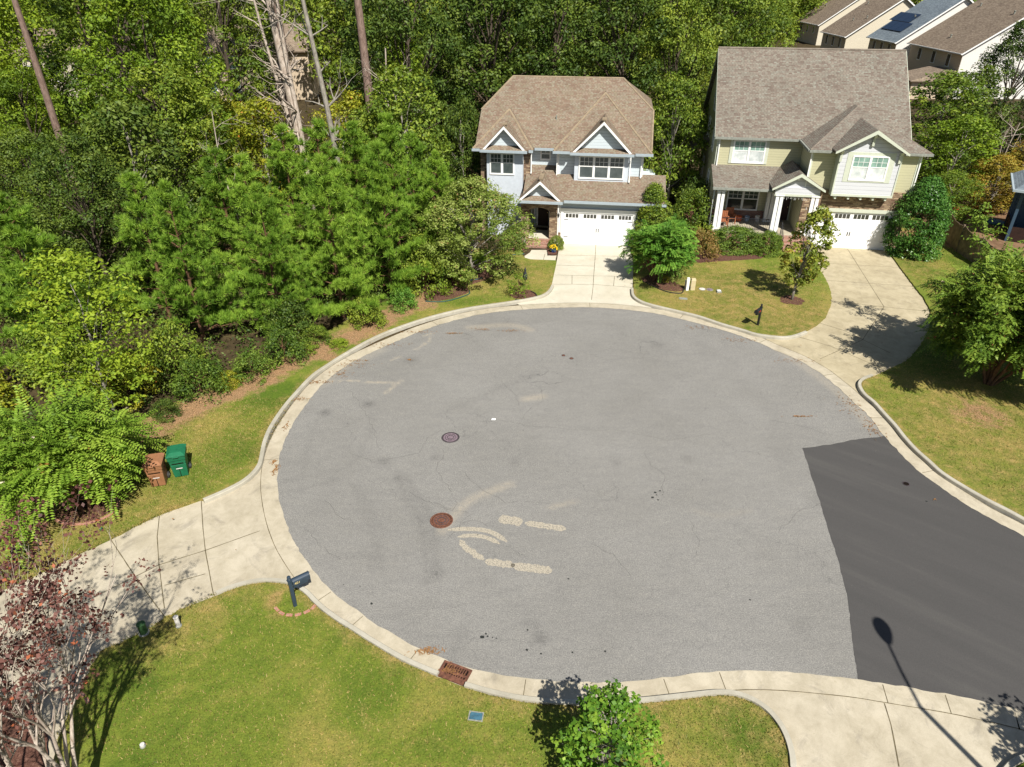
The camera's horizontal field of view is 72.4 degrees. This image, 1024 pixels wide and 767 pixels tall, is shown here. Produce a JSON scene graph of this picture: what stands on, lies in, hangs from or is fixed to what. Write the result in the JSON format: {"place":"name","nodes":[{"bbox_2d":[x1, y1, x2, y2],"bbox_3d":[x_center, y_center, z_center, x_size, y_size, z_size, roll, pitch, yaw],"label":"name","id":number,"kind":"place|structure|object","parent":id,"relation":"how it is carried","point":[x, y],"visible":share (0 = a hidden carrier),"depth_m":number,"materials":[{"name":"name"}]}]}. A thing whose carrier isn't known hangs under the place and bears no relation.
{"place":"outdoors","nodes":[
{"label":"outdoors","id":0,"kind":"place"},
{"bbox_2d":[0,699,48,766],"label":"mulch bed","id":1,"kind":"object","parent":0,"point":[26,756],"visible":0.38,"depth_m":17.08,"materials":[{"name":"brown wood"}]},
{"bbox_2d":[0,480,161,766],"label":"plum tree","id":2,"kind":"object","parent":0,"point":[50,587],"visible":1,"depth_m":13.37,"materials":[{"name":"red plant"}]},
{"bbox_2d":[0,470,292,759],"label":"driveway","id":3,"kind":"structure","parent":0,"point":[235,514],"depth_m":22.17,"materials":[{"name":"concrete"}]},
{"bbox_2d":[0,249,556,589],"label":"lawn","id":4,"kind":"structure","parent":0,"point":[286,380],"depth_m":29.17,"materials":[{"name":"green plant"}]},
{"bbox_2d":[0,379,167,567],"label":"crape myrtle","id":5,"kind":"object","parent":4,"relation":"on","point":[63,448],"visible":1,"depth_m":22.60,"materials":[{"name":"green plant"}]},
{"bbox_2d":[163,354,231,406],"bbox_3d":[-13.812,-0.200,30.599,2.891,2.037,2.850,-23,38,-33],"label":"shrub","id":6,"kind":"object","parent":4,"relation":"on","point":[191,368],"visible":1,"depth_m":30.37,"materials":[{"name":"green plant"}]},
{"bbox_2d":[228,348,272,386],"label":"shrub","id":7,"kind":"object","parent":4,"relation":"on","point":[240,367],"visible":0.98,"depth_m":31.77,"materials":[{"name":"green plant"}]},
{"bbox_2d":[259,323,310,369],"bbox_3d":[-10.905,-1.821,33.298,2.478,2.037,2.514,3,31,5],"label":"shrub","id":8,"kind":"object","parent":4,"relation":"on","point":[292,339],"visible":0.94,"depth_m":32.91,"materials":[{"name":"green plant"}]},
{"bbox_2d":[422,250,504,300],"bbox_3d":[-2.894,-6.855,43.269,4.949,0.001,8.411,0,31,0],"label":"mulch bed","id":9,"kind":"object","parent":4,"relation":"on","point":[484,274],"visible":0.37,"depth_m":41.54,"materials":[{"name":"brown wood"}]},
{"bbox_2d":[400,231,453,300],"bbox_3d":[-4.890,-6.724,39.868,3.274,3.865,2.948,5,31,9],"label":"shrub","id":10,"kind":"object","parent":9,"relation":"on","point":[436,270],"visible":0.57,"depth_m":39.40,"materials":[{"name":"green plant"}]},
{"bbox_2d":[0,0,1023,443],"bbox_3d":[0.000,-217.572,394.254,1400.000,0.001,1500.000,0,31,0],"label":"ground","id":11,"kind":"structure","parent":0,"point":[226,334],"depth_m":37.92,"materials":[{"name":"brown soil"}]},
{"bbox_2d":[0,0,77,173],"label":"broadleaf tree","id":12,"kind":"object","parent":11,"relation":"on","point":[13,47],"visible":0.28,"depth_m":58.07,"materials":[{"name":"green plant"}]},
{"bbox_2d":[0,65,86,196],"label":"broadleaf tree","id":13,"kind":"object","parent":11,"relation":"on","point":[5,77],"visible":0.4,"depth_m":53.63,"materials":[{"name":"green plant"}]},
{"bbox_2d":[11,0,83,209],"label":"pine tree","id":14,"kind":"object","parent":11,"relation":"on","point":[40,76],"visible":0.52,"depth_m":46.85,"materials":[{"name":"brown plant"}]},
{"bbox_2d":[0,194,96,323],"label":"broadleaf tree","id":15,"kind":"object","parent":11,"relation":"on","point":[36,221],"visible":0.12,"depth_m":34.65,"materials":[{"name":"green plant"}]},
{"bbox_2d":[0,191,100,367],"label":"pine tree","id":16,"kind":"object","parent":11,"relation":"on","point":[20,239],"visible":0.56,"depth_m":31.05,"materials":[{"name":"green plant"}]},
{"bbox_2d":[0,0,107,148],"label":"broadleaf tree","id":17,"kind":"object","parent":11,"relation":"on","point":[55,80],"visible":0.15,"depth_m":64.83,"materials":[{"name":"green plant"}]},
{"bbox_2d":[0,126,110,269],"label":"broadleaf tree","id":18,"kind":"object","parent":11,"relation":"on","point":[9,152],"visible":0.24,"depth_m":38.54,"materials":[{"name":"green plant"}]},
{"bbox_2d":[10,322,106,401],"bbox_3d":[-20.405,-1.260,31.427,4.022,3.116,3.965,-19,36,-28],"label":"shrub","id":19,"kind":"object","parent":11,"relation":"on","point":[30,374],"visible":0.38,"depth_m":30.70,"materials":[{"name":"green plant"}]},
{"bbox_2d":[17,127,152,307],"bbox_3d":[-22.532,-8.543,37.224,6.197,9.556,6.311,2,31,3],"label":"broadleaf tree","id":20,"kind":"object","parent":11,"relation":"on","point":[81,143],"visible":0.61,"depth_m":35.41,"materials":[{"name":"green plant"}]},
{"bbox_2d":[5,244,166,419],"bbox_3d":[-16.343,-1.579,27.242,4.942,7.839,4.915,20,36,29],"label":"broadleaf tree","id":21,"kind":"object","parent":11,"relation":"on","point":[58,259],"visible":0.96,"depth_m":26.26,"materials":[{"name":"green plant"}]},
{"bbox_2d":[26,0,204,172],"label":"broadleaf tree","id":22,"kind":"object","parent":11,"relation":"on","point":[60,8],"visible":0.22,"depth_m":53.94,"materials":[{"name":"green plant"}]},
{"bbox_2d":[86,350,161,412],"bbox_3d":[-16.873,-0.292,30.418,3.272,2.512,3.070,1,31,1],"label":"shrub","id":23,"kind":"object","parent":11,"relation":"on","point":[144,370],"visible":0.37,"depth_m":30.12,"materials":[{"name":"green plant"}]},
{"bbox_2d":[68,94,213,271],"bbox_3d":[-21.195,-11.072,40.464,7.949,10.659,7.351,-18,35,-27],"label":"broadleaf tree","id":24,"kind":"object","parent":11,"relation":"on","point":[134,119],"visible":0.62,"depth_m":38.49,"materials":[{"name":"green plant"}]},
{"bbox_2d":[97,170,218,318],"bbox_3d":[-18.562,-7.002,36.126,5.913,8.086,4.973,5,31,8],"label":"pine tree","id":25,"kind":"object","parent":11,"relation":"on","point":[138,203],"visible":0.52,"depth_m":35.45,"materials":[{"name":"green plant"}]},
{"bbox_2d":[57,0,259,209],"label":"broadleaf tree","id":26,"kind":"object","parent":11,"relation":"on","point":[104,21],"visible":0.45,"depth_m":45.23,"materials":[{"name":"green plant"}]},
{"bbox_2d":[95,60,235,232],"bbox_3d":[-22.141,-14.622,45.450,8.300,11.506,7.866,3,31,4],"label":"broadleaf tree","id":27,"kind":"object","parent":11,"relation":"on","point":[185,82],"visible":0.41,"depth_m":43.34,"materials":[{"name":"green plant"}]},
{"bbox_2d":[139,318,210,385],"bbox_3d":[-15.517,-1.452,31.933,2.948,2.899,3.274,-9,32,-15],"label":"shrub","id":28,"kind":"object","parent":11,"relation":"on","point":[182,344],"visible":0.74,"depth_m":31.52,"materials":[{"name":"green plant"}]},
{"bbox_2d":[136,177,265,343],"bbox_3d":[-15.448,-5.793,33.710,4.597,8.513,5.155,25,39,35],"label":"pine tree","id":29,"kind":"object","parent":11,"relation":"on","point":[214,295],"visible":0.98,"depth_m":33.41,"materials":[{"name":"green plant"}]},
{"bbox_2d":[147,0,284,147],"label":"broadleaf tree","id":30,"kind":"object","parent":11,"relation":"on","point":[241,58],"visible":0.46,"depth_m":63.62,"materials":[{"name":"green plant"}]},
{"bbox_2d":[188,147,279,275],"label":"pine tree","id":31,"kind":"object","parent":11,"relation":"on","point":[215,184],"visible":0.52,"depth_m":40.31,"materials":[{"name":"green plant"}]},
{"bbox_2d":[186,24,320,100],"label":"house","id":32,"kind":"structure","parent":11,"relation":"on","point":[306,86],"depth_m":96.82,"materials":[{"name":"beige"}]},
{"bbox_2d":[209,152,304,296],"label":"pine tree","id":33,"kind":"object","parent":11,"relation":"on","point":[238,190],"visible":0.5,"depth_m":36.83,"materials":[{"name":"green plant"}]},
{"bbox_2d":[193,0,324,209],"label":"dead tree","id":34,"kind":"object","parent":11,"relation":"on","point":[285,67],"visible":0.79,"depth_m":47.29,"materials":[{"name":"grey wood"}]},
{"bbox_2d":[0,178,518,456],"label":"undergrowth","id":35,"kind":"object","parent":11,"relation":"on","point":[335,299],"visible":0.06,"depth_m":35.90,"materials":[{"name":"green plant"}]},
{"bbox_2d":[221,95,313,208],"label":"broadleaf tree","id":36,"kind":"object","parent":11,"relation":"on","point":[252,127],"visible":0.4,"depth_m":48.06,"materials":[{"name":"green plant"}]},
{"bbox_2d":[228,180,323,332],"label":"pine tree","id":37,"kind":"object","parent":11,"relation":"on","point":[261,243],"visible":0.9,"depth_m":34.21,"materials":[{"name":"green plant"}]},
{"bbox_2d":[257,294,318,348],"bbox_3d":[-11.266,-3.179,35.037,2.974,2.636,3.017,-19,36,-29],"label":"shrub","id":38,"kind":"object","parent":11,"relation":"on","point":[303,322],"visible":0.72,"depth_m":34.52,"materials":[{"name":"green plant"}]},
{"bbox_2d":[257,121,331,260],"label":"pine tree","id":39,"kind":"object","parent":11,"relation":"on","point":[282,154],"visible":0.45,"depth_m":42.08,"materials":[{"name":"green plant"}]},
{"bbox_2d":[234,0,368,204],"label":"dead tree","id":40,"kind":"object","parent":11,"relation":"on","point":[327,104],"visible":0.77,"depth_m":44.99,"materials":[{"name":"grey wood"}]},
{"bbox_2d":[278,116,367,278],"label":"pine tree","id":41,"kind":"object","parent":11,"relation":"on","point":[315,136],"visible":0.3,"depth_m":38.73,"materials":[{"name":"green plant"}]},
{"bbox_2d":[215,578,438,676],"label":"curb","id":42,"kind":"structure","parent":11,"relation":"on","point":[355,629],"depth_m":20.27,"materials":[{"name":"concrete"}]},
{"bbox_2d":[296,151,387,318],"bbox_3d":[-8.901,-7.233,35.681,4.692,8.961,5.262,-14,34,-21],"label":"pine tree","id":43,"kind":"object","parent":11,"relation":"on","point":[325,188],"visible":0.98,"depth_m":35.60,"materials":[{"name":"green plant"}]},
{"bbox_2d":[302,85,390,208],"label":"broadleaf tree","id":44,"kind":"object","parent":11,"relation":"on","point":[344,105],"visible":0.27,"depth_m":51.10,"materials":[{"name":"green plant"}]},
{"bbox_2d":[320,118,396,248],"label":"pine tree","id":45,"kind":"object","parent":11,"relation":"on","point":[356,172],"visible":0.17,"depth_m":43.71,"materials":[{"name":"green plant"}]},
{"bbox_2d":[203,285,553,503],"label":"curb","id":46,"kind":"structure","parent":11,"relation":"on","point":[266,438],"depth_m":33.33,"materials":[{"name":"concrete"}]},
{"bbox_2d":[347,139,433,297],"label":"pine tree","id":47,"kind":"object","parent":11,"relation":"on","point":[374,196],"visible":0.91,"depth_m":37.65,"materials":[{"name":"green plant"}]},
{"bbox_2d":[346,110,435,269],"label":"pine tree","id":48,"kind":"object","parent":11,"relation":"on","point":[391,137],"visible":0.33,"depth_m":40.61,"materials":[{"name":"green plant"}]},
{"bbox_2d":[356,32,444,174],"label":"broadleaf tree","id":49,"kind":"object","parent":11,"relation":"on","point":[414,62],"visible":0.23,"depth_m":54.28,"materials":[{"name":"green plant"}]},
{"bbox_2d":[356,60,455,214],"bbox_3d":[-7.426,-16.067,48.128,7.259,11.356,7.376,12,33,19],"label":"broadleaf tree","id":50,"kind":"object","parent":11,"relation":"on","point":[398,109],"visible":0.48,"depth_m":45.89,"materials":[{"name":"green plant"}]},
{"bbox_2d":[331,0,480,139],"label":"broadleaf tree","id":51,"kind":"object","parent":11,"relation":"on","point":[342,32],"visible":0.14,"depth_m":62.10,"materials":[{"name":"green plant"}]},
{"bbox_2d":[337,0,481,179],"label":"broadleaf tree","id":52,"kind":"object","parent":11,"relation":"on","point":[403,17],"visible":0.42,"depth_m":50.67,"materials":[{"name":"green plant"}]},
{"bbox_2d":[406,148,484,264],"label":"pine tree","id":53,"kind":"object","parent":11,"relation":"on","point":[442,173],"visible":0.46,"depth_m":40.10,"materials":[{"name":"green plant"}]},
{"bbox_2d":[437,91,480,210],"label":"broadleaf tree","id":54,"kind":"object","parent":11,"relation":"on","point":[452,131],"visible":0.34,"depth_m":49.59,"materials":[{"name":"green plant"}]},
{"bbox_2d":[416,174,541,281],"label":"broadleaf tree","id":55,"kind":"object","parent":11,"relation":"on","point":[498,202],"visible":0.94,"depth_m":39.24,"materials":[{"name":"green plant"}]},
{"bbox_2d":[0,0,976,98],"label":"woodland","id":56,"kind":"object","parent":11,"relation":"on","point":[323,9],"visible":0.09,"depth_m":101.41,"materials":[{"name":"green plant"}]},
{"bbox_2d":[423,0,565,168],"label":"broadleaf tree","id":57,"kind":"object","parent":11,"relation":"on","point":[490,72],"visible":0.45,"depth_m":54.80,"materials":[{"name":"green plant"}]},
{"bbox_2d":[433,0,575,130],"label":"broadleaf tree","id":58,"kind":"object","parent":11,"relation":"on","point":[505,13],"visible":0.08,"depth_m":64.50,"materials":[{"name":"green plant"}]},
{"bbox_2d":[490,0,623,95],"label":"broadleaf tree","id":59,"kind":"object","parent":11,"relation":"on","point":[565,17],"visible":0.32,"depth_m":54.20,"materials":[{"name":"green plant"}]},
{"bbox_2d":[472,75,666,248],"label":"house","id":60,"kind":"structure","parent":11,"relation":"on","point":[568,153],"depth_m":47.14,"materials":[{"name":"blue"}]},
{"bbox_2d":[563,212,632,245],"bbox_3d":[5.759,-10.427,47.255,4.620,2.200,0.125,4,31,7],"label":"garage door","id":61,"kind":"structure","parent":60,"relation":"in","point":[578,228],"depth_m":47.23,"materials":[{"name":"white paint"}]},
{"bbox_2d":[578,156,624,179],"bbox_3d":[5.914,-14.277,46.350,3.000,1.508,0.070,4,31,7],"label":"window","id":62,"kind":"structure","parent":60,"relation":"in","point":[602,163],"depth_m":46.33,"materials":[{"name":"white paint"}]},
{"bbox_2d":[558,0,696,164],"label":"broadleaf tree","id":63,"kind":"object","parent":11,"relation":"on","point":[623,50],"visible":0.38,"depth_m":53.44,"materials":[{"name":"green plant"}]},
{"bbox_2d":[464,682,796,766],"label":"curb","id":64,"kind":"structure","parent":11,"relation":"on","point":[688,695],"depth_m":18.15,"materials":[{"name":"concrete"}]},
{"bbox_2d":[598,0,746,153],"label":"broadleaf tree","id":65,"kind":"object","parent":11,"relation":"on","point":[723,41],"visible":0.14,"depth_m":62.78,"materials":[{"name":"green plant"}]},
{"bbox_2d":[623,0,725,179],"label":"broadleaf tree","id":66,"kind":"object","parent":11,"relation":"on","point":[708,53],"visible":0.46,"depth_m":53.70,"materials":[{"name":"green plant"}]},
{"bbox_2d":[643,69,713,206],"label":"broadleaf tree","id":67,"kind":"object","parent":11,"relation":"on","point":[676,88],"visible":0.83,"depth_m":51.34,"materials":[{"name":"green plant"}]},
{"bbox_2d":[651,0,779,123],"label":"broadleaf tree","id":68,"kind":"object","parent":11,"relation":"on","point":[732,4],"visible":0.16,"depth_m":65.62,"materials":[{"name":"green plant"}]},
{"bbox_2d":[716,0,803,47],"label":"broadleaf tree","id":69,"kind":"object","parent":11,"relation":"on","point":[785,16],"visible":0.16,"depth_m":74.65,"materials":[{"name":"green plant"}]},
{"bbox_2d":[681,46,933,252],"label":"house","id":70,"kind":"structure","parent":11,"relation":"on","point":[796,136],"depth_m":47.41,"materials":[{"name":"green"}]},
{"bbox_2d":[810,212,892,249],"bbox_3d":[22.474,-10.186,46.611,4.820,2.450,0.125,5,31,8],"label":"garage door","id":71,"kind":"structure","parent":70,"relation":"in","point":[857,230],"depth_m":46.52,"materials":[{"name":"white paint"}]},
{"bbox_2d":[848,155,890,181],"bbox_3d":[22.366,-13.467,43.875,2.180,1.548,0.070,5,31,8],"label":"window","id":72,"kind":"structure","parent":70,"relation":"in","point":[878,165],"depth_m":43.86,"materials":[{"name":"white glass"}]},
{"bbox_2d":[796,0,866,44],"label":"house","id":73,"kind":"structure","parent":11,"relation":"on","point":[824,17],"depth_m":164.20,"materials":[{"name":"beige"}]},
{"bbox_2d":[820,0,914,48],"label":"house","id":74,"kind":"structure","parent":11,"relation":"on","point":[855,28],"depth_m":127.88,"materials":[{"name":"beige"}]},
{"bbox_2d":[866,0,973,58],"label":"house","id":75,"kind":"structure","parent":11,"relation":"on","point":[900,30],"depth_m":110.89,"materials":[{"name":"beige"}]},
{"bbox_2d":[857,374,1023,523],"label":"curb","id":76,"kind":"structure","parent":11,"relation":"on","point":[939,471],"depth_m":26.61,"materials":[{"name":"concrete"}]},
{"bbox_2d":[909,69,995,180],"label":"broadleaf tree","id":77,"kind":"object","parent":11,"relation":"on","point":[959,81],"visible":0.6,"depth_m":57.92,"materials":[{"name":"green plant"}]},
{"bbox_2d":[920,169,987,221],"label":"broadleaf tree","id":78,"kind":"object","parent":11,"relation":"on","point":[960,215],"visible":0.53,"depth_m":50.77,"materials":[{"name":"green plant"}]},
{"bbox_2d":[915,113,1007,202],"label":"broadleaf tree","id":79,"kind":"object","parent":11,"relation":"on","point":[980,126],"visible":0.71,"depth_m":53.34,"materials":[{"name":"green plant"}]},
{"bbox_2d":[907,0,1023,98],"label":"house","id":80,"kind":"structure","parent":11,"relation":"on","point":[964,38],"depth_m":99.32,"materials":[{"name":"beige"}]},
{"bbox_2d":[916,58,1016,169],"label":"broadleaf tree","id":81,"kind":"object","parent":11,"relation":"on","point":[985,77],"visible":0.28,"depth_m":60.80,"materials":[{"name":"green plant"}]},
{"bbox_2d":[960,20,1023,165],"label":"broadleaf tree","id":82,"kind":"object","parent":11,"relation":"on","point":[1003,48],"visible":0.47,"depth_m":62.34,"materials":[{"name":"green plant"}]},
{"bbox_2d":[3,248,1023,766],"bbox_3d":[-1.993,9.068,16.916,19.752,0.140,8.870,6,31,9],"label":"lawn","id":83,"kind":"structure","parent":0,"point":[87,755],"depth_m":17.91,"materials":[{"name":"green plant"}]},
{"bbox_2d":[550,677,668,766],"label":"maple tree","id":84,"kind":"object","parent":83,"relation":"on","point":[578,746],"visible":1,"depth_m":15.23,"materials":[{"name":"green plant"}]},
{"bbox_2d":[277,307,883,682],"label":"road","id":85,"kind":"structure","parent":0,"point":[670,606],"depth_m":25.30,"materials":[{"name":"grey asphalt"}]},
{"bbox_2d":[260,303,1023,730],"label":"gutter","id":86,"kind":"object","parent":85,"relation":"on","point":[298,563],"visible":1,"depth_m":19.84,"materials":[{"name":"concrete"}]},
{"bbox_2d":[803,436,1023,710],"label":"road patch","id":87,"kind":"object","parent":85,"relation":"on","point":[934,590],"visible":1,"depth_m":21.92,"materials":[{"name":"grey asphalt"}]},
{"bbox_2d":[518,243,650,307],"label":"driveway","id":88,"kind":"structure","parent":0,"point":[570,286],"depth_m":42.82,"materials":[{"name":"concrete"}]},
{"bbox_2d":[631,245,831,335],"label":"lawn","id":89,"kind":"structure","parent":0,"point":[709,282],"depth_m":40.30,"materials":[{"name":"green plant"}]},
{"bbox_2d":[618,213,699,282],"bbox_3d":[8.789,-7.878,41.082,4.769,4.349,5.124,0,31,0],"label":"crape myrtle","id":90,"kind":"object","parent":89,"relation":"on","point":[673,246],"visible":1,"depth_m":40.51,"materials":[{"name":"green plant"}]},
{"bbox_2d":[651,235,776,262],"bbox_3d":[13.947,-9.156,47.098,10.011,0.001,5.603,0,31,0],"label":"mulch bed","id":91,"kind":"object","parent":89,"relation":"on","point":[702,259],"visible":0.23,"depth_m":45.64,"materials":[{"name":"brown soil"}]},
{"bbox_2d":[626,181,672,250],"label":"holly tree","id":92,"kind":"object","parent":91,"relation":"on","point":[655,192],"visible":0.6,"depth_m":45.36,"materials":[{"name":"green plant"}]},
{"bbox_2d":[664,186,713,233],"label":"shrub","id":93,"kind":"object","parent":91,"relation":"on","point":[687,205],"visible":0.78,"depth_m":48.10,"materials":[{"name":"green plant"}]},
{"bbox_2d":[699,225,765,255],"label":"hedge","id":94,"kind":"object","parent":91,"relation":"on","point":[741,235],"visible":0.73,"depth_m":45.77,"materials":[{"name":"green plant"}]},
{"bbox_2d":[780,295,804,304],"bbox_3d":[15.884,-4.726,39.724,1.295,0.001,1.359,21,37,31],"label":"mulch bed","id":95,"kind":"object","parent":89,"relation":"on","point":[786,298],"visible":0.96,"depth_m":39.69,"materials":[{"name":"brown soil"}]},
{"bbox_2d":[777,204,840,299],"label":"broadleaf tree","id":96,"kind":"object","parent":95,"relation":"on","point":[820,215],"visible":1,"depth_m":38.06,"materials":[{"name":"green plant"}]},
{"bbox_2d":[767,247,930,393],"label":"driveway","id":97,"kind":"structure","parent":0,"point":[893,332],"depth_m":37.67,"materials":[{"name":"beige concrete"}]},
{"bbox_2d":[740,690,1023,766],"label":"driveway","id":98,"kind":"structure","parent":0,"point":[829,731],"depth_m":17.43,"materials":[{"name":"concrete"}]},
{"bbox_2d":[861,181,1023,515],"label":"lawn","id":99,"kind":"structure","parent":0,"point":[972,482],"depth_m":29.95,"materials":[{"name":"green plant"}]},
{"bbox_2d":[881,175,955,261],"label":"holly tree","id":100,"kind":"object","parent":99,"relation":"on","point":[927,194],"visible":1,"depth_m":44.15,"materials":[{"name":"green plant"}]},
{"bbox_2d":[909,183,1023,252],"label":"pine straw","id":101,"kind":"object","parent":99,"relation":"on","point":[998,243],"visible":0.08,"depth_m":51.02,"materials":[{"name":"brown plant"}]},
{"bbox_2d":[957,152,1023,215],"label":"broadleaf tree","id":102,"kind":"object","parent":101,"relation":"on","point":[1006,159],"visible":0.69,"depth_m":52.39,"materials":[{"name":"green plant"}]},
{"bbox_2d":[912,202,1023,385],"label":"crape myrtle","id":103,"kind":"object","parent":99,"relation":"on","point":[982,311],"visible":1,"depth_m":29.49,"materials":[{"name":"green plant"}]},
{"bbox_2d":[932,212,1003,266],"bbox_3d":[29.692,-9.737,46.251,0.512,2.050,9.345,3,31,4],"label":"wooden fence","id":104,"kind":"object","parent":99,"relation":"on","point":[957,242],"visible":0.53,"depth_m":45.66,"materials":[{"name":"brown wood"}]},
{"bbox_2d":[1003,170,1023,243],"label":"screened porch","id":105,"kind":"object","parent":99,"relation":"on","point":[1014,222],"visible":0.87,"depth_m":48.09,"materials":[{"name":"black metal"}]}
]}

